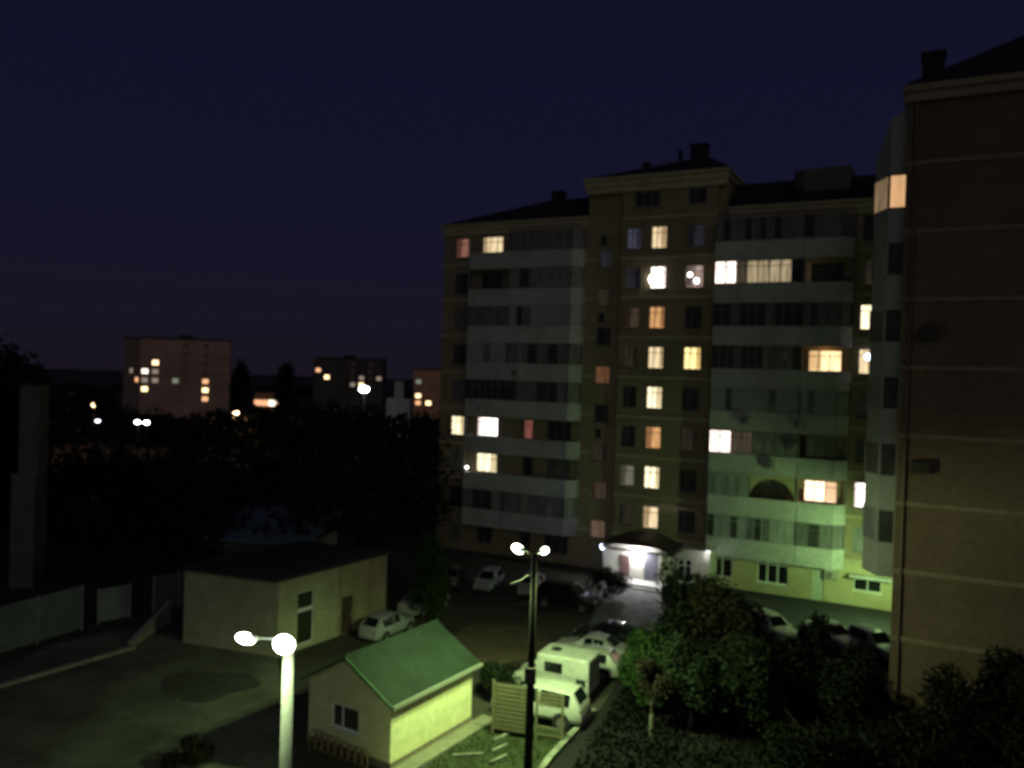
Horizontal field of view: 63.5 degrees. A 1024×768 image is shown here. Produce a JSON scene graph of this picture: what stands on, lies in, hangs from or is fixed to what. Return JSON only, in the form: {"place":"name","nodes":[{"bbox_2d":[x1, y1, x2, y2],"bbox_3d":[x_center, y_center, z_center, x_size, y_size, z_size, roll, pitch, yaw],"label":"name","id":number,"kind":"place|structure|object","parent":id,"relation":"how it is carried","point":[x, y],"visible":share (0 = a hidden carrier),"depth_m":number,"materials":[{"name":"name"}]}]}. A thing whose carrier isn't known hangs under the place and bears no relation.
{"place":"outdoors","nodes":[
{"label":"outdoors","id":0,"kind":"place"},
{"bbox_2d":[0,623,280,767],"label":"courtyard","id":1,"kind":"structure","parent":0,"point":[120,710],"depth_m":39.31,"materials":[{"name":"asphalt"}]},
{"bbox_2d":[0,646,134,687],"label":"kerb","id":2,"kind":"structure","parent":1,"relation":"on","point":[59,668],"depth_m":44.09,"materials":[{"name":"concrete"}]},
{"bbox_2d":[128,601,172,646],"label":"ramp wall","id":3,"kind":"structure","parent":1,"relation":"on","point":[160,618],"depth_m":50.63,"materials":[{"name":"concrete"}]},
{"bbox_2d":[161,727,215,767],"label":"bush","id":4,"kind":"object","parent":1,"relation":"on","point":[199,752],"visible":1,"depth_m":33.84,"materials":[{"name":"green plant"}]},
{"bbox_2d":[160,672,260,702],"bbox_3d":[-15.621,15.486,42.282,5.301,0.001,4.078,2,1,0],"label":"tar patch","id":5,"kind":"object","parent":1,"relation":"on","point":[196,687],"visible":1,"depth_m":42.49,"materials":[{"name":"asphalt"}]},
{"bbox_2d":[254,390,292,433],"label":"building","id":6,"kind":"structure","parent":0,"point":[263,398],"depth_m":200.07,"materials":[{"name":"brown"}]},
{"bbox_2d":[141,528,677,616],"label":"road","id":7,"kind":"structure","parent":0,"point":[400,571],"depth_m":63.67,"materials":[{"name":"asphalt"}]},
{"bbox_2d":[442,565,465,590],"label":"parked car","id":8,"kind":"object","parent":7,"relation":"on","point":[457,574],"visible":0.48,"depth_m":63.00,"materials":[{"name":"red paint"}]},
{"bbox_2d":[472,565,504,593],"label":"parked car","id":9,"kind":"object","parent":7,"relation":"on","point":[489,578],"visible":1,"depth_m":62.37,"materials":[{"name":"silver paint"}]},
{"bbox_2d":[516,571,544,596],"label":"parked car","id":10,"kind":"object","parent":7,"relation":"on","point":[523,587],"visible":0.56,"depth_m":61.25,"materials":[{"name":"paint"}]},
{"bbox_2d":[536,579,601,614],"bbox_3d":[3.952,15.007,58.597,4.624,1.825,2.220,2,1,25],"label":"parked car","id":11,"kind":"object","parent":7,"relation":"on","point":[568,593],"visible":0.97,"depth_m":57.98,"materials":[{"name":"grey paint"}]},
{"bbox_2d":[393,714,491,767],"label":"path","id":12,"kind":"structure","parent":0,"point":[433,751],"depth_m":36.49,"materials":[{"name":"concrete"}]},
{"bbox_2d":[0,368,888,767],"bbox_3d":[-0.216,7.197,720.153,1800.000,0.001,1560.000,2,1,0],"label":"ground","id":13,"kind":"structure","parent":0,"point":[460,612],"depth_m":61.09,"materials":[{"name":"plant"}]},
{"bbox_2d":[9,382,49,588],"bbox_3d":[-35.024,7.277,60.113,1.820,14.800,1.600,2,1,0],"label":"brick chimney","id":14,"kind":"object","parent":13,"relation":"on","point":[28,521],"visible":1,"depth_m":59.45,"materials":[{"name":"brick"}]},
{"bbox_2d":[0,333,59,504],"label":"edge tree","id":15,"kind":"object","parent":13,"relation":"on","point":[11,374],"visible":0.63,"depth_m":65.43,"materials":[{"name":"green plant"}]},
{"bbox_2d":[0,584,83,652],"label":"fence","id":16,"kind":"object","parent":13,"relation":"on","point":[37,619],"visible":1,"depth_m":48.04,"materials":[{"name":"concrete"}]},
{"bbox_2d":[97,583,130,624],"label":"gate","id":17,"kind":"structure","parent":13,"relation":"on","point":[113,603],"depth_m":52.49,"materials":[{"name":"metal"}]},
{"bbox_2d":[122,337,140,413],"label":"tower block","id":18,"kind":"structure","parent":13,"relation":"on","point":[131,371],"depth_m":250.87,"materials":[{"name":"black"}]},
{"bbox_2d":[152,571,184,612],"bbox_3d":[-22.527,13.891,55.843,0.120,2.440,3.573,2,1,39],"label":"fence","id":19,"kind":"object","parent":13,"relation":"on","point":[168,587],"visible":0.64,"depth_m":55.25,"materials":[{"name":"concrete"}]},
{"bbox_2d":[139,335,231,418],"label":"tower block","id":20,"kind":"structure","parent":13,"relation":"on","point":[182,375],"depth_m":248.81,"materials":[{"name":"concrete"}]},
{"bbox_2d":[0,376,462,585],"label":"wood","id":21,"kind":"object","parent":13,"relation":"on","point":[129,489],"visible":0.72,"depth_m":72.06,"materials":[{"name":"green plant"}]},
{"bbox_2d":[228,358,251,433],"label":"conifer","id":22,"kind":"object","parent":13,"relation":"on","point":[239,390],"visible":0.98,"depth_m":196.74,"materials":[{"name":"green plant"}]},
{"bbox_2d":[235,632,294,767],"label":"street lamp","id":23,"kind":"object","parent":13,"relation":"on","point":[284,644],"visible":1,"depth_m":23.97,"materials":[{"name":"metal"}]},
{"bbox_2d":[203,504,343,559],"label":"outbuilding","id":24,"kind":"structure","parent":13,"relation":"on","point":[242,541],"depth_m":59.15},
{"bbox_2d":[273,359,296,410],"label":"conifer","id":25,"kind":"object","parent":13,"relation":"on","point":[284,391],"visible":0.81,"depth_m":196.83,"materials":[{"name":"green plant"}]},
{"bbox_2d":[178,541,391,656],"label":"utility building","id":26,"kind":"structure","parent":13,"relation":"on","point":[303,594],"depth_m":48.73,"materials":[{"name":"paint"}]},
{"bbox_2d":[297,589,313,644],"bbox_3d":[-12.219,13.712,48.685,0.060,3.100,1.300,2,1,33],"label":"window","id":27,"kind":"structure","parent":26,"relation":"in","point":[305,599],"depth_m":48.72,"materials":[{"name":"glass"}]},
{"bbox_2d":[341,595,351,633],"bbox_3d":[-10.346,14.373,51.578,0.100,2.277,1.000,2,1,33],"label":"door","id":28,"kind":"structure","parent":26,"relation":"in","point":[346,611],"depth_m":51.60,"materials":[{"name":"metal"}]},
{"bbox_2d":[309,729,367,767],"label":"railing","id":29,"kind":"object","parent":13,"relation":"on","point":[341,750],"visible":1,"depth_m":34.71,"materials":[{"name":"metal"}]},
{"bbox_2d":[313,355,386,413],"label":"tower block","id":30,"kind":"structure","parent":13,"relation":"on","point":[344,379],"depth_m":300.92,"materials":[{"name":"grey"}]},
{"bbox_2d":[359,610,413,640],"bbox_3d":[-7.750,14.879,51.399,2.020,1.565,4.024,2,1,28],"label":"parked car","id":31,"kind":"object","parent":13,"relation":"on","point":[381,625],"visible":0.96,"depth_m":50.17,"materials":[{"name":"silver paint"}]},
{"bbox_2d":[299,619,482,767],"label":"shed","id":32,"kind":"structure","parent":13,"relation":"on","point":[393,701],"depth_m":35.82,"materials":[{"name":"green"}]},
{"bbox_2d":[328,702,359,736],"bbox_3d":[-7.144,14.326,35.381,1.670,1.080,0.260,2,1,32],"label":"window","id":33,"kind":"structure","parent":32,"relation":"in","point":[344,717],"depth_m":35.45,"materials":[{"name":"glass"}]},
{"bbox_2d":[386,379,412,450],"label":"tower","id":34,"kind":"structure","parent":13,"relation":"on","point":[399,403],"depth_m":160.09,"materials":[{"name":"grey"}]},
{"bbox_2d":[397,590,448,617],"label":"parked car","id":35,"kind":"object","parent":13,"relation":"on","point":[403,606],"visible":0.39,"depth_m":55.05,"materials":[{"name":"grey paint"}]},
{"bbox_2d":[412,368,440,419],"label":"tower block","id":36,"kind":"structure","parent":13,"relation":"on","point":[426,387],"depth_m":280.05,"materials":[{"name":"brown"}]},
{"bbox_2d":[407,532,451,621],"bbox_3d":[-5.382,12.625,54.051,2.873,6.046,2.824,2,1,27],"label":"yard tree","id":37,"kind":"object","parent":13,"relation":"on","point":[430,576],"visible":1,"depth_m":53.55,"materials":[{"name":"green plant"}]},
{"bbox_2d":[478,659,515,695],"bbox_3d":[-0.911,14.957,41.678,2.131,1.977,1.574,2,1,40],"label":"hedge shrub","id":38,"kind":"object","parent":13,"relation":"on","point":[490,671],"visible":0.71,"depth_m":41.37,"materials":[{"name":"green plant"}]},
{"bbox_2d":[455,623,548,662],"bbox_3d":[-0.658,15.790,50.625,5.812,0.090,7.240,2,1,0],"label":"earth bed","id":39,"kind":"object","parent":13,"relation":"on","point":[499,642],"visible":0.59,"depth_m":50.60,"materials":[{"name":"brown soil"}]},
{"bbox_2d":[491,708,596,767],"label":"kerb","id":40,"kind":"structure","parent":13,"relation":"on","point":[559,747],"depth_m":36.46,"materials":[{"name":"concrete"}]},
{"bbox_2d":[513,643,599,694],"bbox_3d":[2.261,14.831,42.734,4.190,2.374,2.140,2,1,24],"label":"camper van","id":41,"kind":"object","parent":13,"relation":"on","point":[575,665],"visible":0.65,"depth_m":41.82,"materials":[{"name":"white paint"}]},
{"bbox_2d":[555,632,630,655],"bbox_3d":[4.742,15.324,48.300,4.424,1.505,2.060,2,1,24],"label":"parked car","id":42,"kind":"object","parent":13,"relation":"on","point":[604,639],"visible":0.46,"depth_m":47.84,"materials":[{"name":"grey paint"}]},
{"bbox_2d":[578,644,621,681],"bbox_3d":[4.143,15.307,45.900,4.024,1.565,2.020,2,1,24],"label":"parked car","id":43,"kind":"object","parent":13,"relation":"on","point":[609,658],"visible":0.24,"depth_m":44.73,"materials":[{"name":"white paint"}]},
{"bbox_2d":[573,620,640,643],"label":"parked car","id":44,"kind":"object","parent":13,"relation":"on","point":[618,630],"visible":0.38,"depth_m":50.28,"materials":[{"name":"paint"}]},
{"bbox_2d":[436,138,891,610],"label":"apartment building","id":45,"kind":"structure","parent":13,"relation":"on","point":[646,369],"depth_m":67.24,"materials":[{"name":"beige brick"}]},
{"bbox_2d":[475,453,496,473],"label":"window","id":46,"kind":"structure","parent":45,"relation":"in","point":[486,463],"depth_m":75.78,"materials":[{"name":"yellow"}]},
{"bbox_2d":[476,417,497,436],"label":"window","id":47,"kind":"structure","parent":45,"relation":"in","point":[487,426],"depth_m":75.74,"materials":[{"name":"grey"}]},
{"bbox_2d":[482,273,501,288],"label":"window","id":48,"kind":"structure","parent":45,"relation":"in","point":[489,280],"depth_m":75.55,"materials":[{"name":"grey"}]},
{"bbox_2d":[544,534,567,555],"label":"window","id":49,"kind":"structure","parent":45,"relation":"in","point":[558,545],"depth_m":72.59,"materials":[{"name":"grey"}]},
{"bbox_2d":[546,458,569,479],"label":"window","id":50,"kind":"structure","parent":45,"relation":"in","point":[555,468],"depth_m":72.52,"materials":[{"name":"grey"}]},
{"bbox_2d":[547,421,570,441],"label":"window","id":51,"kind":"structure","parent":45,"relation":"in","point":[556,431],"depth_m":72.49,"materials":[{"name":"grey"}]},
{"bbox_2d":[634,191,660,207],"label":"window","id":52,"kind":"structure","parent":45,"relation":"in","point":[643,199],"depth_m":68.50,"materials":[{"name":"grey"}]},
{"bbox_2d":[641,506,657,529],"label":"window","id":53,"kind":"structure","parent":45,"relation":"in","point":[650,514],"depth_m":68.36,"materials":[{"name":"yellow"}]},
{"bbox_2d":[643,466,658,489],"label":"window","id":54,"kind":"structure","parent":45,"relation":"in","point":[651,474],"depth_m":68.33,"materials":[{"name":"yellow"}]},
{"bbox_2d":[644,426,660,449],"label":"window","id":55,"kind":"structure","parent":45,"relation":"in","point":[652,440],"depth_m":68.26,"materials":[{"name":"orange"}]},
{"bbox_2d":[645,386,661,409],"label":"window","id":56,"kind":"structure","parent":45,"relation":"in","point":[654,394],"depth_m":68.23,"materials":[{"name":"yellow"}]},
{"bbox_2d":[646,347,662,368],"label":"window","id":57,"kind":"structure","parent":45,"relation":"in","point":[655,354],"depth_m":68.20,"materials":[{"name":"yellow"}]},
{"bbox_2d":[648,307,664,328],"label":"window","id":58,"kind":"structure","parent":45,"relation":"in","point":[656,316],"depth_m":68.13,"materials":[{"name":"orange"}]},
{"bbox_2d":[650,226,666,248],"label":"window","id":59,"kind":"structure","parent":45,"relation":"in","point":[659,233],"depth_m":68.06,"materials":[{"name":"yellow"}]},
{"bbox_2d":[678,510,695,533],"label":"window","id":60,"kind":"structure","parent":45,"relation":"in","point":[686,522],"depth_m":66.96,"materials":[{"name":"grey"}]},
{"bbox_2d":[678,469,696,492],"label":"window","id":61,"kind":"structure","parent":45,"relation":"in","point":[688,478],"depth_m":66.93,"materials":[{"name":"grey"}]},
{"bbox_2d":[681,428,697,451],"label":"window","id":62,"kind":"structure","parent":45,"relation":"in","point":[689,437],"depth_m":66.89,"materials":[{"name":"grey"}]},
{"bbox_2d":[681,388,699,410],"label":"window","id":63,"kind":"structure","parent":45,"relation":"in","point":[690,399],"depth_m":66.83,"materials":[{"name":"grey"}]},
{"bbox_2d":[682,347,700,369],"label":"window","id":64,"kind":"structure","parent":45,"relation":"in","point":[692,355],"depth_m":66.79,"materials":[{"name":"yellow"}]},
{"bbox_2d":[683,306,701,328],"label":"window","id":65,"kind":"structure","parent":45,"relation":"in","point":[693,314],"depth_m":66.76,"materials":[{"name":"grey"}]},
{"bbox_2d":[686,265,703,287],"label":"window","id":66,"kind":"structure","parent":45,"relation":"in","point":[696,270],"depth_m":66.70,"materials":[{"name":"grey"}]},
{"bbox_2d":[686,224,704,247],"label":"window","id":67,"kind":"structure","parent":45,"relation":"in","point":[696,232],"depth_m":66.66,"materials":[{"name":"grey"}]},
{"bbox_2d":[716,556,731,578],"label":"window","id":68,"kind":"structure","parent":45,"relation":"in","point":[724,564],"depth_m":65.94,"materials":[{"name":"glass"}]},
{"bbox_2d":[756,561,787,586],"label":"window","id":69,"kind":"structure","parent":45,"relation":"in","point":[767,572],"depth_m":64.25,"materials":[{"name":"glass"}]},
{"bbox_2d":[757,479,787,499],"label":"window","id":70,"kind":"structure","parent":45,"relation":"in","point":[775,489],"depth_m":64.27,"materials":[{"name":"grey"}]},
{"bbox_2d":[812,569,823,600],"bbox_3d":[23.200,15.236,62.698,0.800,2.277,0.110,2,1,27],"label":"door","id":71,"kind":"structure","parent":45,"relation":"in","point":[818,575],"depth_m":62.70,"materials":[{"name":"grey"}]},
{"bbox_2d":[803,480,836,504],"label":"window","id":72,"kind":"structure","parent":45,"relation":"in","point":[816,491],"depth_m":62.67,"materials":[{"name":"yellow"}]},
{"bbox_2d":[805,437,838,460],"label":"window","id":73,"kind":"structure","parent":45,"relation":"in","point":[816,447],"depth_m":62.61,"materials":[{"name":"grey"}]},
{"bbox_2d":[808,350,841,371],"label":"window","id":74,"kind":"structure","parent":45,"relation":"in","point":[819,360],"depth_m":62.53,"materials":[{"name":"yellow"}]},
{"bbox_2d":[811,262,844,281],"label":"window","id":75,"kind":"structure","parent":45,"relation":"in","point":[821,272],"depth_m":62.45,"materials":[{"name":"grey"}]},
{"bbox_2d":[852,578,881,594],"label":"window","id":76,"kind":"structure","parent":45,"relation":"in","point":[862,585],"depth_m":61.14,"materials":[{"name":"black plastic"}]},
{"bbox_2d":[713,587,890,681],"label":"car park","id":77,"kind":"structure","parent":13,"relation":"on","point":[795,611],"depth_m":59.53,"materials":[{"name":"asphalt"}]},
{"bbox_2d":[752,608,798,644],"bbox_3d":[16.740,15.588,53.399,2.020,1.565,4.024,1,1,-20],"label":"parked car","id":78,"kind":"object","parent":77,"relation":"on","point":[778,623],"visible":0.45,"depth_m":52.43,"materials":[{"name":"white paint"}]},
{"bbox_2d":[801,619,863,653],"bbox_3d":[20.137,15.737,52.100,2.060,1.505,4.424,2,1,-15],"label":"parked car","id":79,"kind":"object","parent":77,"relation":"on","point":[842,636],"visible":0.41,"depth_m":50.78,"materials":[{"name":"silver paint"}]},
{"bbox_2d":[847,623,889,662],"bbox_3d":[22.136,15.786,50.599,2.020,1.565,4.024,2,1,-15],"label":"parked car","id":80,"kind":"object","parent":77,"relation":"on","point":[865,634],"visible":0.48,"depth_m":50.06,"materials":[{"name":"grey paint"}]},
{"bbox_2d":[862,35,1023,725],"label":"apartment building","id":81,"kind":"structure","parent":13,"relation":"on","point":[943,526],"depth_m":39.34,"materials":[{"name":"red brick"}]},
{"bbox_2d":[862,503,894,544],"bbox_3d":[19.372,7.024,43.400,1.620,1.696,5.520,2,1,27],"label":"bay window","id":82,"kind":"structure","parent":81,"relation":"in","point":[877,524],"depth_m":40.95,"materials":[{"name":"grey"}]},
{"bbox_2d":[864,439,896,477],"bbox_3d":[19.471,3.726,43.358,1.620,1.696,5.520,2,1,27],"label":"bay window","id":83,"kind":"structure","parent":81,"relation":"in","point":[880,459],"depth_m":40.90,"materials":[{"name":"grey"}]},
{"bbox_2d":[866,375,899,409],"bbox_3d":[19.570,0.428,43.315,1.620,1.696,5.520,2,1,27],"label":"bay window","id":84,"kind":"structure","parent":81,"relation":"in","point":[882,390],"depth_m":40.86,"materials":[{"name":"grey"}]},
{"bbox_2d":[869,308,901,343],"bbox_3d":[19.668,-2.870,43.273,1.620,1.696,5.520,2,1,27],"label":"bay window","id":85,"kind":"structure","parent":81,"relation":"in","point":[885,325],"depth_m":40.81,"materials":[{"name":"grey"}]},
{"bbox_2d":[871,241,904,279],"bbox_3d":[19.767,-6.169,43.230,1.620,1.696,5.520,2,1,27],"label":"bay window","id":86,"kind":"structure","parent":81,"relation":"in","point":[887,257],"depth_m":40.77,"materials":[{"name":"grey"}]},
{"bbox_2d":[873,173,906,215],"bbox_3d":[19.866,-9.467,43.187,1.620,1.696,5.520,2,1,27],"label":"bay window","id":87,"kind":"structure","parent":81,"relation":"in","point":[889,191],"depth_m":40.73,"materials":[{"name":"orange"}]},
{"bbox_2d":[426,712,575,767],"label":"lawn","id":88,"kind":"structure","parent":0,"point":[543,749],"depth_m":36.25,"materials":[{"name":"green plant"}]},
{"bbox_2d":[491,679,526,733],"bbox_3d":[-0.003,14.774,37.481,1.890,2.500,0.090,2,1,17],"label":"slatted fence","id":89,"kind":"object","parent":88,"relation":"on","point":[508,707],"visible":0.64,"depth_m":37.52,"materials":[{"name":"green"}]},
{"bbox_2d":[511,544,548,767],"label":"street lamp","id":90,"kind":"object","parent":88,"relation":"on","point":[530,676],"visible":1,"depth_m":34.33,"materials":[{"name":"grey metal"}]},
{"bbox_2d":[491,678,590,731],"bbox_3d":[1.395,15.175,39.699,4.624,1.825,2.220,2,1,24],"label":"parked car","id":91,"kind":"object","parent":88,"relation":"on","point":[577,706],"visible":0.4,"depth_m":38.60,"materials":[{"name":"white paint"}]},
{"bbox_2d":[534,689,564,740],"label":"slatted gate","id":92,"kind":"structure","parent":88,"relation":"on","point":[552,706],"depth_m":37.00,"materials":[{"name":"yellow"}]},
{"bbox_2d":[0,0,1023,378],"label":"sky","id":93,"kind":"structure","parent":0,"point":[279,180],"materials":[{"name":"blue"}]},
{"bbox_2d":[590,586,662,630],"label":"pavement","id":94,"kind":"structure","parent":0,"point":[633,608],"depth_m":58.69,"materials":[{"name":"asphalt"}]},
{"bbox_2d":[583,565,633,600],"bbox_3d":[7.308,14.730,61.316,3.533,2.414,3.250,2,1,35],"label":"entrance shrub","id":95,"kind":"object","parent":94,"relation":"on","point":[616,581],"visible":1,"depth_m":60.66,"materials":[{"name":"green plant"}]},
{"bbox_2d":[549,663,1021,767],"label":"bank","id":96,"kind":"structure","parent":0,"point":[568,755],"depth_m":37.67,"materials":[{"name":"plant"}]},
{"bbox_2d":[616,619,669,708],"bbox_3d":[6.536,14.001,41.124,3.070,4.346,2.787,2,1,30],"label":"tree","id":97,"kind":"object","parent":96,"relation":"on","point":[640,647],"visible":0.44,"depth_m":40.81,"materials":[{"name":"green plant"}]},
{"bbox_2d":[634,656,677,734],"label":"courtyard tree","id":98,"kind":"object","parent":96,"relation":"on","point":[653,685],"visible":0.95,"depth_m":38.19,"materials":[{"name":"green plant"}]},
{"bbox_2d":[649,556,716,654],"bbox_3d":[8.966,12.683,43.753,3.407,7.061,4.451,2,1,0],"label":"courtyard tree","id":99,"kind":"object","parent":96,"relation":"on","point":[669,618],"visible":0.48,"depth_m":43.17,"materials":[{"name":"green plant"}]},
{"bbox_2d":[654,629,730,728],"bbox_3d":[8.264,13.951,38.904,3.488,4.607,3.896,1,1,-29],"label":"courtyard tree","id":100,"kind":"object","parent":96,"relation":"on","point":[689,676],"visible":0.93,"depth_m":38.19,"materials":[{"name":"green plant"}]},
{"bbox_2d":[676,570,762,659],"bbox_3d":[10.661,12.960,42.327,3.994,6.650,4.039,1,1,-44],"label":"courtyard tree","id":101,"kind":"object","parent":96,"relation":"on","point":[731,623],"visible":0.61,"depth_m":41.84,"materials":[{"name":"green plant"}]},
{"bbox_2d":[572,676,892,767],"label":"ground cover","id":102,"kind":"object","parent":96,"relation":"on","point":[666,752],"visible":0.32,"depth_m":37.32,"materials":[{"name":"green plant"}]},
{"bbox_2d":[698,629,791,735],"bbox_3d":[10.677,13.950,38.385,3.931,4.771,4.594,2,1,0],"label":"courtyard tree","id":103,"kind":"object","parent":96,"relation":"on","point":[743,665],"visible":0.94,"depth_m":37.65,"materials":[{"name":"green plant"}]},
{"bbox_2d":[719,600,771,650],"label":"courtyard tree","id":104,"kind":"object","parent":96,"relation":"on","point":[764,616],"visible":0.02,"depth_m":43.42,"materials":[{"name":"green plant"}]},
{"bbox_2d":[759,633,832,729],"bbox_3d":[13.282,14.190,39.440,4.005,4.420,4.709,2,1,0],"label":"courtyard tree","id":105,"kind":"object","parent":96,"relation":"on","point":[802,684],"visible":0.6,"depth_m":38.37,"materials":[{"name":"green plant"}]},
{"bbox_2d":[796,610,833,683],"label":"courtyard tree","id":106,"kind":"object","parent":96,"relation":"on","point":[811,633],"visible":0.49,"depth_m":42.90,"materials":[{"name":"green plant"}]},
{"bbox_2d":[757,707,883,767],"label":"courtyard tree","id":107,"kind":"object","parent":96,"relation":"on","point":[842,746],"visible":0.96,"depth_m":32.84,"materials":[{"name":"green plant"}]},
{"bbox_2d":[817,640,892,739],"bbox_3d":[15.069,13.761,36.236,3.086,5.470,3.212,2,1,0],"label":"courtyard tree","id":108,"kind":"object","parent":96,"relation":"on","point":[857,696],"visible":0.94,"depth_m":35.47,"materials":[{"name":"green plant"}]},
{"bbox_2d":[843,705,1003,767],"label":"courtyard tree","id":109,"kind":"object","parent":96,"relation":"on","point":[892,750],"visible":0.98,"depth_m":31.98,"materials":[{"name":"green plant"}]},
{"bbox_2d":[889,660,1017,767],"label":"courtyard tree","id":110,"kind":"object","parent":96,"relation":"on","point":[956,711],"visible":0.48,"depth_m":33.99,"materials":[{"name":"green plant"}]},
{"bbox_2d":[972,644,1023,739],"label":"courtyard tree","id":111,"kind":"object","parent":96,"relation":"on","point":[1005,672],"visible":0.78,"depth_m":34.41,"materials":[{"name":"green plant"}]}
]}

